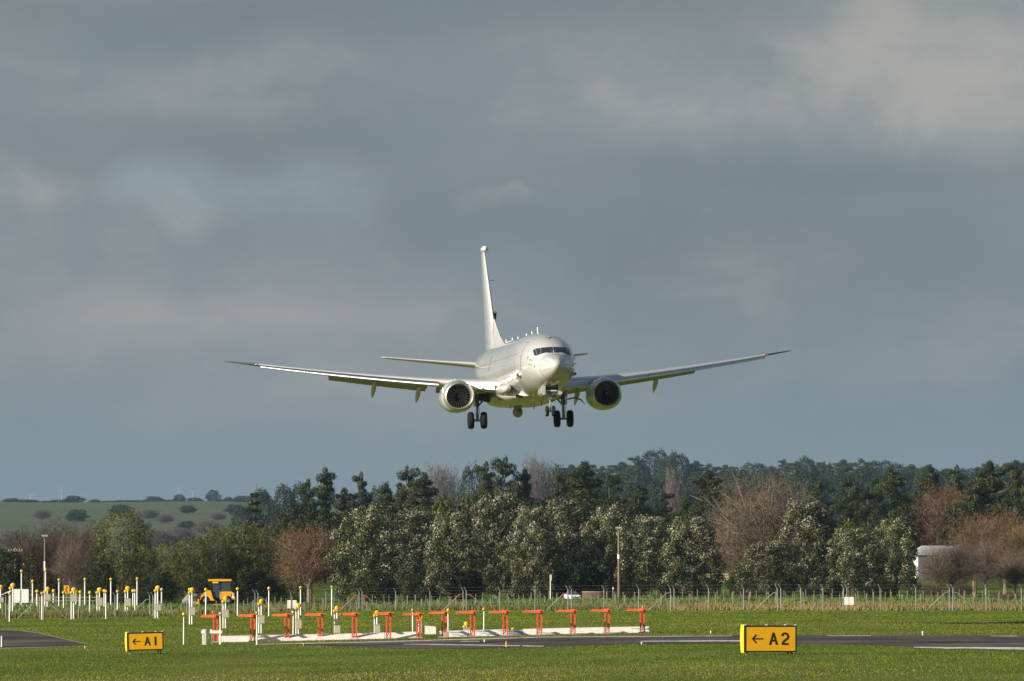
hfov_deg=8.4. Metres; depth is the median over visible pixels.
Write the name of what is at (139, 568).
evergreen tree
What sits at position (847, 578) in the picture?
evergreen tree
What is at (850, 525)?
leafy shrub
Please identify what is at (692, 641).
runway line
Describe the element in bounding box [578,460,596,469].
pine tree
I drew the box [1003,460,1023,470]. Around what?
pine tree
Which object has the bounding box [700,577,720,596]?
evergreen tree
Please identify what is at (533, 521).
evergreen tree
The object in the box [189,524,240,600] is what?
evergreen tree
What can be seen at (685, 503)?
pine tree
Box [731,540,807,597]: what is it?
evergreen tree
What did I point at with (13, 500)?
evergreen tree
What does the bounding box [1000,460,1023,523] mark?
pine tree
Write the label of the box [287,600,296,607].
notice board
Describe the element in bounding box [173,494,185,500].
evergreen tree
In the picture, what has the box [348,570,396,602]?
bush
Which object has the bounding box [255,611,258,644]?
approach light post
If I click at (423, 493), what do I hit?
pine tree
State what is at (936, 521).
bare tree
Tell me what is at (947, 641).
runway
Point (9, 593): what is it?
approach light post
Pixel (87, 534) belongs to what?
bare tree
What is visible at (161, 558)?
evergreen tree
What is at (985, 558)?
bare tree
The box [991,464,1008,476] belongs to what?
evergreen tree
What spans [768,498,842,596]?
evergreen tree
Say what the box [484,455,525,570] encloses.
pine tree
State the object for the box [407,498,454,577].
evergreen tree
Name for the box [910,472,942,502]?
evergreen tree
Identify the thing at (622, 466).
pine tree
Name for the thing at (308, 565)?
bare tree
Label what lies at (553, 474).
evergreen tree
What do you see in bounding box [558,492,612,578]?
evergreen tree
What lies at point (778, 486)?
evergreen tree
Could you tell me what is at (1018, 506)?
evergreen tree
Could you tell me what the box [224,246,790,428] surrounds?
patrol aircraft
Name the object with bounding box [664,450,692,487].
evergreen tree
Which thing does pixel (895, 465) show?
evergreen tree
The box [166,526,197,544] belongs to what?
bare tree
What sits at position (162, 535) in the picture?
bare tree
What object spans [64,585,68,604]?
chevron sign
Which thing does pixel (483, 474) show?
pine tree
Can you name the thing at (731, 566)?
bare tree
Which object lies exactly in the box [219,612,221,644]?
approach light post
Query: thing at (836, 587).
evergreen tree
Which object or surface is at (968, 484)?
evergreen tree
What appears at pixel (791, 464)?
pine tree
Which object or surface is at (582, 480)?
pine tree
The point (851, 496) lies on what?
pine tree
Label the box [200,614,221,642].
localiser antenna
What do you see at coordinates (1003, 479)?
evergreen tree
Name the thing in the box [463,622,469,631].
lamp stand
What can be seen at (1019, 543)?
bare tree
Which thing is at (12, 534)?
bare tree
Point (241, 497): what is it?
evergreen tree
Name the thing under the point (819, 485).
pine tree
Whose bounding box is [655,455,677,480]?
pine tree
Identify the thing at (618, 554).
utility pole
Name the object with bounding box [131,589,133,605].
approach light post
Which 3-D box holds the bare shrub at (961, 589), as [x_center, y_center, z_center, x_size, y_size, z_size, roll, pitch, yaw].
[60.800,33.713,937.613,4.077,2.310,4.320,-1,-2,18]
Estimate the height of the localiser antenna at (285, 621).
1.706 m
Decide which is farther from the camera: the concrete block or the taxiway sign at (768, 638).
the concrete block
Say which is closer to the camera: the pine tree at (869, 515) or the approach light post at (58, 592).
the approach light post at (58, 592)
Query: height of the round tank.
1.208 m
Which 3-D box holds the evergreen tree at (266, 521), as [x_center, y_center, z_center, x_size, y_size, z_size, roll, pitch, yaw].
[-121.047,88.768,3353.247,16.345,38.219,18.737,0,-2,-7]
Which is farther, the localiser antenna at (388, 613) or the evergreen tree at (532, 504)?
the evergreen tree at (532, 504)
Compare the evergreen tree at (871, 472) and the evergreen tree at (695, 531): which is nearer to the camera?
the evergreen tree at (695, 531)
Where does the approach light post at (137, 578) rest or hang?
on the ground at (15, 516)
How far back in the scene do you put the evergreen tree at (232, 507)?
5260.74 m
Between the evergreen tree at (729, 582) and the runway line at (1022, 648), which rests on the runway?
the runway line at (1022, 648)
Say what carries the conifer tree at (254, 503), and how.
on the ground at (15, 516)
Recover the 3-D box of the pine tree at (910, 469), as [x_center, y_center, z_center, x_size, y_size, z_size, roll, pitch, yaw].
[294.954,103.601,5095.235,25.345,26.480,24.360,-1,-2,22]
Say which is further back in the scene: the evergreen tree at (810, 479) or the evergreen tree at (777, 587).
the evergreen tree at (810, 479)
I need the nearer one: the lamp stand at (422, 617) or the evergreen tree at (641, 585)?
the lamp stand at (422, 617)
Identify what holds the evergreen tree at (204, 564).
on the ground at (15, 516)
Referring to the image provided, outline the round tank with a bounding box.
[582,591,612,598]
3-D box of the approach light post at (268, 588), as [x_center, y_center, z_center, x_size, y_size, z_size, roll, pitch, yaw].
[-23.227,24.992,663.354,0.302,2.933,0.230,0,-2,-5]
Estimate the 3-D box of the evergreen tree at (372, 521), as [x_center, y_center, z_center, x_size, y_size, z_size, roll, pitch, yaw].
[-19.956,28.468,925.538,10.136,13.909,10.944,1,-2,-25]
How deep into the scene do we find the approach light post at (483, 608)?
456.14 m
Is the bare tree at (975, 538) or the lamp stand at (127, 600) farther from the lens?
the bare tree at (975, 538)
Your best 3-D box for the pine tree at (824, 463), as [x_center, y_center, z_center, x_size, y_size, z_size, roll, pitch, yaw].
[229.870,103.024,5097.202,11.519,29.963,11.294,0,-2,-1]
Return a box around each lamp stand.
[0,585,3,607]
[9,583,14,611]
[43,587,50,606]
[70,587,76,618]
[96,587,102,610]
[124,586,130,610]
[154,586,160,617]
[188,587,194,623]
[222,596,228,627]
[257,599,264,632]
[295,603,301,633]
[333,606,340,633]
[373,610,380,632]
[417,616,423,632]
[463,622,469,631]
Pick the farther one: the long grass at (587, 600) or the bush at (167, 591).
the bush at (167, 591)
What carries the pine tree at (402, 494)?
on the ground at (15, 516)
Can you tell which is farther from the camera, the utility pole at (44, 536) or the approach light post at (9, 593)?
the utility pole at (44, 536)
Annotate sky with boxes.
[0,0,1023,503]
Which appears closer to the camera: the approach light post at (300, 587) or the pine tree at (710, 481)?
the approach light post at (300, 587)
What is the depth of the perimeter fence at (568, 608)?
650.81 m
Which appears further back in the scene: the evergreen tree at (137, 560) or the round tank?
the evergreen tree at (137, 560)
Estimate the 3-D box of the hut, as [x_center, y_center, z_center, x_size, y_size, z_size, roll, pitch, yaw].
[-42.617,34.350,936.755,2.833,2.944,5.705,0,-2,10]
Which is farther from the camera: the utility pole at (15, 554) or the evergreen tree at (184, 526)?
the evergreen tree at (184, 526)
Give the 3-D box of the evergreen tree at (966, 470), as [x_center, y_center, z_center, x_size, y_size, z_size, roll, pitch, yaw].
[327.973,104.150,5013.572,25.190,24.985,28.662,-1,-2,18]
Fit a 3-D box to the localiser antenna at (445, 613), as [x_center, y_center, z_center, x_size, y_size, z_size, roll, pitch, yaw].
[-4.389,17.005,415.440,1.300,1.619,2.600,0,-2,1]
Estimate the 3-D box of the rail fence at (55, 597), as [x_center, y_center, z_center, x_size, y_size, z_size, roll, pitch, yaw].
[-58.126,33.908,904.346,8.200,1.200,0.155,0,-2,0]
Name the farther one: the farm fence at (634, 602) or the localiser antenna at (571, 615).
the farm fence at (634, 602)
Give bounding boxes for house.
[913,546,961,578]
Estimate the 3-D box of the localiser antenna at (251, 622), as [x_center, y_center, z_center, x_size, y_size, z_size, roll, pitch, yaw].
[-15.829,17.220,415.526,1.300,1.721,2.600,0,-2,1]
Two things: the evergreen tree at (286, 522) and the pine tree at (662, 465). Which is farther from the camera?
the pine tree at (662, 465)
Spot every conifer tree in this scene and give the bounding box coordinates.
[19,554,50,601]
[235,491,268,579]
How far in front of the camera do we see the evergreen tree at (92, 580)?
926.07 m
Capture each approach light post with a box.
[8,592,10,621]
[40,592,43,619]
[58,579,59,605]
[79,590,81,606]
[104,590,107,618]
[110,578,111,605]
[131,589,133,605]
[133,589,136,608]
[136,577,138,604]
[182,613,184,644]
[204,588,206,614]
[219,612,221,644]
[236,587,238,615]
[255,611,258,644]
[267,587,270,615]
[291,611,294,633]
[299,586,301,615]
[331,585,332,615]
[482,607,485,629]
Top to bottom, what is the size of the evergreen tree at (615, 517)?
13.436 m
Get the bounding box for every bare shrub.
[738,596,757,599]
[740,579,763,596]
[801,584,827,596]
[917,585,943,596]
[946,583,974,596]
[991,593,1023,600]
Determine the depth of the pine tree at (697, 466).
4923.55 m
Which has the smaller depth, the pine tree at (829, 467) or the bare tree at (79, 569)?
the bare tree at (79, 569)
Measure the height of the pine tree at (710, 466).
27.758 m
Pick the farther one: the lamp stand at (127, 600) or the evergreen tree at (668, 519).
the evergreen tree at (668, 519)
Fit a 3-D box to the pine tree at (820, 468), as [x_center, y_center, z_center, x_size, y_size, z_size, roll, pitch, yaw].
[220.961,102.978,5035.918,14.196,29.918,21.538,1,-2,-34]
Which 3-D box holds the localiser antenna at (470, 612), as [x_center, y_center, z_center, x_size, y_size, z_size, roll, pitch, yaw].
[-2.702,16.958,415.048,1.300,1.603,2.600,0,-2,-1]
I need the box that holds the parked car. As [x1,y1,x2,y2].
[564,591,580,599]
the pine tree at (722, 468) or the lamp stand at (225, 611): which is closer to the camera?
the lamp stand at (225, 611)
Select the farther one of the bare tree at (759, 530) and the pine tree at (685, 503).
the pine tree at (685, 503)
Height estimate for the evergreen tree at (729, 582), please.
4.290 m
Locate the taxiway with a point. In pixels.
(12, 638)
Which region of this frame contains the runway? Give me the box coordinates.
[296,635,1023,649]
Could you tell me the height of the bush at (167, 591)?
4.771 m
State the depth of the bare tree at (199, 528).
4326.69 m
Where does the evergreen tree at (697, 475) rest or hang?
on the ground at (15, 516)
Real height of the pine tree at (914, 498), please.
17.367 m
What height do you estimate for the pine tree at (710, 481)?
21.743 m
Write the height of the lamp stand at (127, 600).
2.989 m
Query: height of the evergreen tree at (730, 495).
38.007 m
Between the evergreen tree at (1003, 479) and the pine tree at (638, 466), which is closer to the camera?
the evergreen tree at (1003, 479)
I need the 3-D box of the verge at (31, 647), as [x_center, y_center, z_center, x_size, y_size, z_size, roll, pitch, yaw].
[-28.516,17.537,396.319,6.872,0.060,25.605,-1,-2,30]
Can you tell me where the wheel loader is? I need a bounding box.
[196,579,235,604]
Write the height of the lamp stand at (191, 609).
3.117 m
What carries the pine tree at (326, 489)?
on the ground at (15, 516)
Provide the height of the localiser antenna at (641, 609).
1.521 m
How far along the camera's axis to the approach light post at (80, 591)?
857.33 m
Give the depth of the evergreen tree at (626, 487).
3233.03 m
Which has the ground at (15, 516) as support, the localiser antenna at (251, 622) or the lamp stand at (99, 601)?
the lamp stand at (99, 601)
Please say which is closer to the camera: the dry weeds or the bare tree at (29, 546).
the dry weeds
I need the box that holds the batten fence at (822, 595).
[247,589,1006,605]
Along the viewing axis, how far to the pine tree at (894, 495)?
1500.40 m
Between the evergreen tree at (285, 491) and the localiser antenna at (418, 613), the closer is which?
the localiser antenna at (418, 613)
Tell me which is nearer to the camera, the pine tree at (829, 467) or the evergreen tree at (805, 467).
the pine tree at (829, 467)
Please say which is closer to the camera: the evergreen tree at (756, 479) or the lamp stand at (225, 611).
the lamp stand at (225, 611)
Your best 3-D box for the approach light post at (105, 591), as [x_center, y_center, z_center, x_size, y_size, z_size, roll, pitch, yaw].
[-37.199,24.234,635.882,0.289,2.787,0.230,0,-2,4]
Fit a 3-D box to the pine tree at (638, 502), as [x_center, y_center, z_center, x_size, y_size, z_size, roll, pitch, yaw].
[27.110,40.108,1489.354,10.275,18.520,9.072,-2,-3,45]
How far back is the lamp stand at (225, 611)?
522.52 m
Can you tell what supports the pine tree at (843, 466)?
on the ground at (15, 516)
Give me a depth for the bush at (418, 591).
939.10 m
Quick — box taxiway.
[0,630,83,647]
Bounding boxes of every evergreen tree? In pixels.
[0,548,25,604]
[2,498,21,501]
[21,500,41,501]
[45,499,72,501]
[63,495,86,501]
[64,509,90,520]
[83,508,157,602]
[83,560,118,603]
[107,504,135,517]
[125,547,166,601]
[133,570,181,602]
[143,496,165,501]
[143,539,191,601]
[168,532,215,601]
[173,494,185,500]
[176,520,196,530]
[179,505,198,512]
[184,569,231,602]
[187,497,202,500]
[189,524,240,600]
[204,489,222,500]
[215,520,273,601]
[223,504,237,514]
[224,499,246,501]
[227,503,256,557]
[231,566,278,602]
[232,496,250,501]
[244,523,297,601]
[247,485,277,553]
[266,524,315,601]
[267,483,297,552]
[272,502,322,581]
[290,480,318,522]
[309,513,354,581]
[323,502,401,602]
[328,520,375,582]
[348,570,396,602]
[363,481,395,512]
[364,502,417,579]
[377,508,447,599]
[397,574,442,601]
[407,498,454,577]
[421,512,481,600]
[424,492,495,592]
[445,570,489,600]
[453,501,506,579]
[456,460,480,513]
[463,492,530,598]
[499,496,567,563]
[501,505,561,598]
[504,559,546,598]
[538,496,602,592]
[541,464,571,537]
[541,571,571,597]
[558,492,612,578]
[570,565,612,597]
[574,502,638,597]
[577,471,610,549]
[597,474,625,503]
[611,500,650,574]
[613,576,651,597]
[615,479,653,550]
[616,469,657,505]
[620,514,679,595]
[640,512,695,577]
[641,448,666,482]
[645,467,693,507]
[645,477,679,516]
[656,570,701,596]
[657,516,726,596]
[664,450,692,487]
[684,469,705,503]
[686,500,729,573]
[687,481,710,517]
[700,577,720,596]
[716,467,761,512]
[717,484,745,528]
[722,567,760,596]
[727,469,750,491]
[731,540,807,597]
[742,461,768,484]
[743,471,789,524]
[754,480,796,549]
[758,576,796,596]
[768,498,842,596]
[779,464,822,511]
[792,469,834,524]
[793,455,820,490]
[794,516,839,576]
[813,473,851,516]
[818,579,859,596]
[820,526,888,597]
[823,523,883,561]
[833,465,884,525]
[833,473,871,527]
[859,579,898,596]
[863,515,921,595]
[866,460,892,486]
[868,474,910,525]
[878,500,937,560]
[884,461,914,492]
[895,471,913,506]
[907,468,953,507]
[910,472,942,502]
[915,465,941,479]
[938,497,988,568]
[945,475,975,516]
[949,469,982,487]
[959,467,976,485]
[970,496,1023,537]
[983,468,1016,510]
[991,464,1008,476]
[997,474,1022,519]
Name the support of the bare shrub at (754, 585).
on the ground at (15, 516)
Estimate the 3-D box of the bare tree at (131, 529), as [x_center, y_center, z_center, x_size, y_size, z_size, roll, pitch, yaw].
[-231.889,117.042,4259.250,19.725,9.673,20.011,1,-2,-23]
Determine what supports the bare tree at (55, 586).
on the ground at (15, 516)
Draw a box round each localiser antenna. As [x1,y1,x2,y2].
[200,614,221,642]
[238,614,259,641]
[272,613,292,637]
[305,613,325,636]
[338,612,359,638]
[373,612,394,638]
[403,612,423,637]
[428,611,449,636]
[456,611,476,636]
[488,610,509,635]
[522,610,543,634]
[556,609,576,634]
[591,609,610,633]
[625,608,646,632]
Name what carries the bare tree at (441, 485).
on the ground at (15, 516)
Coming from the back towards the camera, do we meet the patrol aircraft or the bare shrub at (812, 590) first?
the bare shrub at (812, 590)
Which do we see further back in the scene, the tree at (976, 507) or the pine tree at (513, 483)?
the pine tree at (513, 483)
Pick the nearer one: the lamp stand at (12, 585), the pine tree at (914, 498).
the lamp stand at (12, 585)
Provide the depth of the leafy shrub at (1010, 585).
1090.21 m
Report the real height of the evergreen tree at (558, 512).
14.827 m
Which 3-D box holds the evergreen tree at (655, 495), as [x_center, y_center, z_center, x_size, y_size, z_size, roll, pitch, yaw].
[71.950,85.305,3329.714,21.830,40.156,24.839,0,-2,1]
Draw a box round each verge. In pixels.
[0,629,86,643]
[0,645,79,648]
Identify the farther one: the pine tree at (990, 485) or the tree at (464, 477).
the tree at (464, 477)
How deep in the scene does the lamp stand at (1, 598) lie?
814.80 m
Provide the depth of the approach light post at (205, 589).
670.96 m
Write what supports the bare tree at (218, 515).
on the ground at (15, 516)
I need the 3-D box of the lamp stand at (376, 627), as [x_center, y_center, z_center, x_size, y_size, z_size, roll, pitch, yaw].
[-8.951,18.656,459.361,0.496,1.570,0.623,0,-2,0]
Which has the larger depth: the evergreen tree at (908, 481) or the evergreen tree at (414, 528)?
the evergreen tree at (908, 481)
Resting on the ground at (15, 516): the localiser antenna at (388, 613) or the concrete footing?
the concrete footing
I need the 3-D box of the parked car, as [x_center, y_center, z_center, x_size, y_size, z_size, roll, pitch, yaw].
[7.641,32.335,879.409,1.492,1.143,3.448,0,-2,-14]
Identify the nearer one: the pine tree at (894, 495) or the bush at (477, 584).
the bush at (477, 584)
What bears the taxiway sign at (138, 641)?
on the ground at (15, 516)
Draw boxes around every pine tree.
[297,478,319,539]
[314,467,338,543]
[322,487,360,547]
[351,471,373,556]
[377,482,400,553]
[391,466,421,549]
[406,472,442,541]
[472,460,500,503]
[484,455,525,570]
[516,468,535,514]
[542,469,574,523]
[560,464,581,488]
[562,461,608,567]
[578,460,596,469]
[590,465,614,490]
[595,474,627,530]
[604,462,634,487]
[611,485,655,539]
[624,455,651,484]
[651,490,676,566]
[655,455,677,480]
[675,497,691,556]
[683,461,708,490]
[688,470,726,529]
[701,463,719,476]
[713,465,735,480]
[758,466,783,495]
[776,459,790,478]
[787,461,801,491]
[805,478,840,554]
[811,462,825,477]
[820,461,830,482]
[824,462,834,496]
[830,477,865,532]
[832,459,854,490]
[848,487,883,530]
[850,458,872,487]
[857,467,913,530]
[902,490,921,541]
[904,464,919,479]
[908,464,946,545]
[939,468,963,488]
[944,464,969,530]
[961,485,986,525]
[972,460,1012,530]
[974,463,995,480]
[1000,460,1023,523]
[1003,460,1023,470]
[1018,471,1023,518]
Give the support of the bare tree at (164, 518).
on the ground at (15, 516)
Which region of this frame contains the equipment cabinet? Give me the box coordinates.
[13,589,28,605]
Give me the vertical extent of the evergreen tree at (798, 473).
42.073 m
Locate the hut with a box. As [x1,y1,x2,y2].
[182,585,202,603]
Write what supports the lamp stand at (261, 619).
on the ground at (15, 516)
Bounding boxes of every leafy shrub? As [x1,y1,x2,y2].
[834,520,868,586]
[862,522,892,574]
[877,526,917,588]
[997,523,1023,587]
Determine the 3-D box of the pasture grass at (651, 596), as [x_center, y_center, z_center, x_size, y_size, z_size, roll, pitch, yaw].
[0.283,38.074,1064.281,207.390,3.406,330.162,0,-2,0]
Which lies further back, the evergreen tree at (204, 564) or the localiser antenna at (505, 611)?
the evergreen tree at (204, 564)
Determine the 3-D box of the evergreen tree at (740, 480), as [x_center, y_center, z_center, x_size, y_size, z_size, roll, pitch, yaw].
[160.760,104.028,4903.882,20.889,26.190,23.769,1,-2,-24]
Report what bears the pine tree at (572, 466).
on the ground at (15, 516)
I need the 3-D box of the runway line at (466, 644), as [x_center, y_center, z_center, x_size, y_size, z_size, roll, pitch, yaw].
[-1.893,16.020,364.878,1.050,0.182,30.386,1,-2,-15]
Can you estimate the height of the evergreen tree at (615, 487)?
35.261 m
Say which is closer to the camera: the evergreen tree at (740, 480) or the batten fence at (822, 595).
the batten fence at (822, 595)
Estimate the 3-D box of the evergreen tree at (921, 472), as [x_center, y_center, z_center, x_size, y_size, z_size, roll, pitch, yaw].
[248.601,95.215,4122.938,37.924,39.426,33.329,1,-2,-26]
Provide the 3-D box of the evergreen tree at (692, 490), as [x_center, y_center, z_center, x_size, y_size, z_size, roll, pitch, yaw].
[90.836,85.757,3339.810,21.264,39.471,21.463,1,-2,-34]
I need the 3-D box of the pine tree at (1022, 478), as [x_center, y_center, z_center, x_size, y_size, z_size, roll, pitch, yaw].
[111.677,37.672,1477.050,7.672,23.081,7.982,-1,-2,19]
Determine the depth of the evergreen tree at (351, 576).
1268.35 m
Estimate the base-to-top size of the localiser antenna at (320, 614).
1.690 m
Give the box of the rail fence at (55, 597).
[34,596,95,603]
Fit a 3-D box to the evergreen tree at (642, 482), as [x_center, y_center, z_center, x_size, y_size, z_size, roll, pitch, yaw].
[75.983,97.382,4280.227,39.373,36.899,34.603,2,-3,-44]
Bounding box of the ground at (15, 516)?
[0,479,1023,680]
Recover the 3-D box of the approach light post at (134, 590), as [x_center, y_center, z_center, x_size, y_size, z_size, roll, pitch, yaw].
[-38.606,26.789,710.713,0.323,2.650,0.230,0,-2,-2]
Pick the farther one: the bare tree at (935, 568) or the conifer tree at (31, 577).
the conifer tree at (31, 577)
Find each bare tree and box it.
[0,528,34,547]
[0,538,22,586]
[3,525,58,600]
[17,548,78,601]
[20,512,101,601]
[29,509,52,519]
[48,524,101,602]
[58,519,118,601]
[119,525,150,536]
[137,507,160,519]
[140,528,180,547]
[155,514,176,523]
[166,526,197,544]
[190,519,228,535]
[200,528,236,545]
[208,511,226,520]
[267,518,354,602]
[424,462,468,514]
[518,453,554,510]
[663,465,687,515]
[676,465,824,594]
[691,513,747,592]
[900,477,974,549]
[913,541,957,595]
[918,538,986,595]
[945,507,1004,594]
[955,535,1008,595]
[970,504,1023,593]
[985,544,1023,593]
[998,516,1023,580]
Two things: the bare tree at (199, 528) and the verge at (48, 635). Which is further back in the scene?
the bare tree at (199, 528)
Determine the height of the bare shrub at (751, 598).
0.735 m
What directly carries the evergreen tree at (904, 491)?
on the ground at (15, 516)
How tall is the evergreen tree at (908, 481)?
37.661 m
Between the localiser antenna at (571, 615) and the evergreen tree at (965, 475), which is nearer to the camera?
the localiser antenna at (571, 615)
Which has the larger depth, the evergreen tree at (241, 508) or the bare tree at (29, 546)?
the evergreen tree at (241, 508)
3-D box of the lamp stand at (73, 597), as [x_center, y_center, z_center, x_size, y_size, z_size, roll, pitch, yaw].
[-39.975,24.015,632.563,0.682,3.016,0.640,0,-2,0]
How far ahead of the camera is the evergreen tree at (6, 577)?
910.27 m
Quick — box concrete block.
[425,625,435,633]
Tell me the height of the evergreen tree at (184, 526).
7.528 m
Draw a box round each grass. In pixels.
[0,595,1023,612]
[2,578,1023,604]
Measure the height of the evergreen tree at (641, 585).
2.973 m
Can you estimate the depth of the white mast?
899.37 m
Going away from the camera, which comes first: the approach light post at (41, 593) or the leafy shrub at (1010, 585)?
the approach light post at (41, 593)
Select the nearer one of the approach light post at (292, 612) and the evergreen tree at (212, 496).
the approach light post at (292, 612)
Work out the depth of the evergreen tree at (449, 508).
1058.66 m
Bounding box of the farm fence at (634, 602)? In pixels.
[1,592,1023,611]
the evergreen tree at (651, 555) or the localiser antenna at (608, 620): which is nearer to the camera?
the localiser antenna at (608, 620)
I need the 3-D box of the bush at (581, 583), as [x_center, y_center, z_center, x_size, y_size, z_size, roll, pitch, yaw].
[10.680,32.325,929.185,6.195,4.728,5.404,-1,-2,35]
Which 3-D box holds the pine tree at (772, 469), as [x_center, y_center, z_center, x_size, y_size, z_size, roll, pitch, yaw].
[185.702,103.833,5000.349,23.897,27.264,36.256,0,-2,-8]
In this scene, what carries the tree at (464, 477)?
on the ground at (15, 516)
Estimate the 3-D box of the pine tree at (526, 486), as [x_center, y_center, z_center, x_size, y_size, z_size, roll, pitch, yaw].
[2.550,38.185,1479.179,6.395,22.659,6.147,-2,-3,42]
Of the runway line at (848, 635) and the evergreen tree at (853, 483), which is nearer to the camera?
the runway line at (848, 635)
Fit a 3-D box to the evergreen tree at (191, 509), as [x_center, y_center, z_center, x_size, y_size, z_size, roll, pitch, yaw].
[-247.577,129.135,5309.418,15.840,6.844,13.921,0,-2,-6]
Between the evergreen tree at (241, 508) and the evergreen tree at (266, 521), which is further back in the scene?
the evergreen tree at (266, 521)
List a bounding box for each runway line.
[255,636,669,644]
[413,644,543,646]
[641,640,739,641]
[827,635,870,635]
[914,647,1023,649]
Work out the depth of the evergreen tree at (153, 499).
7021.73 m
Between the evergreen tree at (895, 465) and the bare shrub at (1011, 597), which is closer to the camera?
the bare shrub at (1011, 597)
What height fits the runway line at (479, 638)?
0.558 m
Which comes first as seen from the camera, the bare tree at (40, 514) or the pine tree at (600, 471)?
the pine tree at (600, 471)
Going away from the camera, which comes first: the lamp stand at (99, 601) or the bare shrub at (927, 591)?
the lamp stand at (99, 601)
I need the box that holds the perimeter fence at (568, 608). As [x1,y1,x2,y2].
[3,584,1021,617]
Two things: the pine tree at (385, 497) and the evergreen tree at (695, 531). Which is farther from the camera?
the pine tree at (385, 497)
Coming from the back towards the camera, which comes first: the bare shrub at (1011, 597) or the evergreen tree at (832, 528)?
the evergreen tree at (832, 528)
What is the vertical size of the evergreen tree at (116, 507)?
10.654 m
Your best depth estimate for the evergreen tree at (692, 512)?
1291.00 m
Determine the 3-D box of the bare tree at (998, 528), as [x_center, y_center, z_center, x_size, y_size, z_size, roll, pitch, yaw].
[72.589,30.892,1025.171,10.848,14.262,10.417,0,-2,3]
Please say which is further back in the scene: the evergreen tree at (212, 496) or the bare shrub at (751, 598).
the evergreen tree at (212, 496)
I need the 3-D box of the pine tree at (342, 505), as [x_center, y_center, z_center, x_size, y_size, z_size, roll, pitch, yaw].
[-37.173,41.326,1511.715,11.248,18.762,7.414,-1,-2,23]
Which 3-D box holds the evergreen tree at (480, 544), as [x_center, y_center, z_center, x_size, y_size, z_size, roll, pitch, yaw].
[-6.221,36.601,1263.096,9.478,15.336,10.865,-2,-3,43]
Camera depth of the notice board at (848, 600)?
622.35 m
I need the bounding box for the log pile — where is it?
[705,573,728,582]
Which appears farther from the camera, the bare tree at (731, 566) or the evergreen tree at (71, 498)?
the evergreen tree at (71, 498)
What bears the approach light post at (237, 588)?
on the ground at (15, 516)
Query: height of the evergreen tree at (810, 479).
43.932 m
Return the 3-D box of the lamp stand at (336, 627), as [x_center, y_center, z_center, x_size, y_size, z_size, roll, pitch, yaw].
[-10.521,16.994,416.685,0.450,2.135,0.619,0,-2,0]
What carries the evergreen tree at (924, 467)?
on the ground at (15, 516)
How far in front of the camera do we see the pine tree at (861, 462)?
4993.23 m
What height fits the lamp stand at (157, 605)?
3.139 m
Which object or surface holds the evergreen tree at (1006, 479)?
on the ground at (15, 516)
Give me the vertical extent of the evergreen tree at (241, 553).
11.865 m
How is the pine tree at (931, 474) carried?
on the ground at (15, 516)
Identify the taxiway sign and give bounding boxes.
[125,631,163,654]
[740,624,796,654]
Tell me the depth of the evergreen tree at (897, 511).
1288.98 m
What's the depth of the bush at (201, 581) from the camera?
910.41 m
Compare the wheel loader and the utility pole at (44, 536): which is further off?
the utility pole at (44, 536)
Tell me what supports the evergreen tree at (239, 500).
on the ground at (15, 516)
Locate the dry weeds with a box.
[0,601,1023,617]
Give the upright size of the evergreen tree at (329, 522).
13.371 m
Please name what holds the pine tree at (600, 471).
on the ground at (15, 516)
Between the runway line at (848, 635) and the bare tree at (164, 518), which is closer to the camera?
the runway line at (848, 635)
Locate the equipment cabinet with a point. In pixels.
(21, 596)
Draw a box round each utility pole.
[7,547,23,584]
[42,535,47,590]
[615,527,621,598]
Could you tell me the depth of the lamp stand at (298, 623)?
462.96 m
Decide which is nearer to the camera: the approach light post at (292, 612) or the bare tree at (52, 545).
the approach light post at (292, 612)
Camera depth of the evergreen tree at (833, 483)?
4175.88 m
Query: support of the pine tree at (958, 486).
on the ground at (15, 516)
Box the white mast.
[550,575,551,599]
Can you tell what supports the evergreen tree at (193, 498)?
on the ground at (15, 516)
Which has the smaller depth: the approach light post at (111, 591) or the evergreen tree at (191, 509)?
the approach light post at (111, 591)
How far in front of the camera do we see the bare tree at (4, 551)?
974.75 m
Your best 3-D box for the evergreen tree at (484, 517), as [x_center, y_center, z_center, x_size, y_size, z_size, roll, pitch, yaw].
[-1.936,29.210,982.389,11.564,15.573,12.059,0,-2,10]
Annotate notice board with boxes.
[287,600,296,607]
[844,597,853,604]
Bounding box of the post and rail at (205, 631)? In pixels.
[201,629,221,644]
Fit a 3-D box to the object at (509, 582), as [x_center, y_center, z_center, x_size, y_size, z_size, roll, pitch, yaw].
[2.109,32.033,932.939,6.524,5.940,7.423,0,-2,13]
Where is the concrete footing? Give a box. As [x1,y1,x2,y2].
[218,626,648,641]
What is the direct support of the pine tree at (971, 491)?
on the ground at (15, 516)
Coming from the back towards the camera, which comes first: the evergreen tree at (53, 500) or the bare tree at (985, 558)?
the evergreen tree at (53, 500)
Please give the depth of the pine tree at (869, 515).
1481.06 m
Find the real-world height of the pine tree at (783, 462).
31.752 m
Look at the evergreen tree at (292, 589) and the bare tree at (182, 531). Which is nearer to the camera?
the evergreen tree at (292, 589)
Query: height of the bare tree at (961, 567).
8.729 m
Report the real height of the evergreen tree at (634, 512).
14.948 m

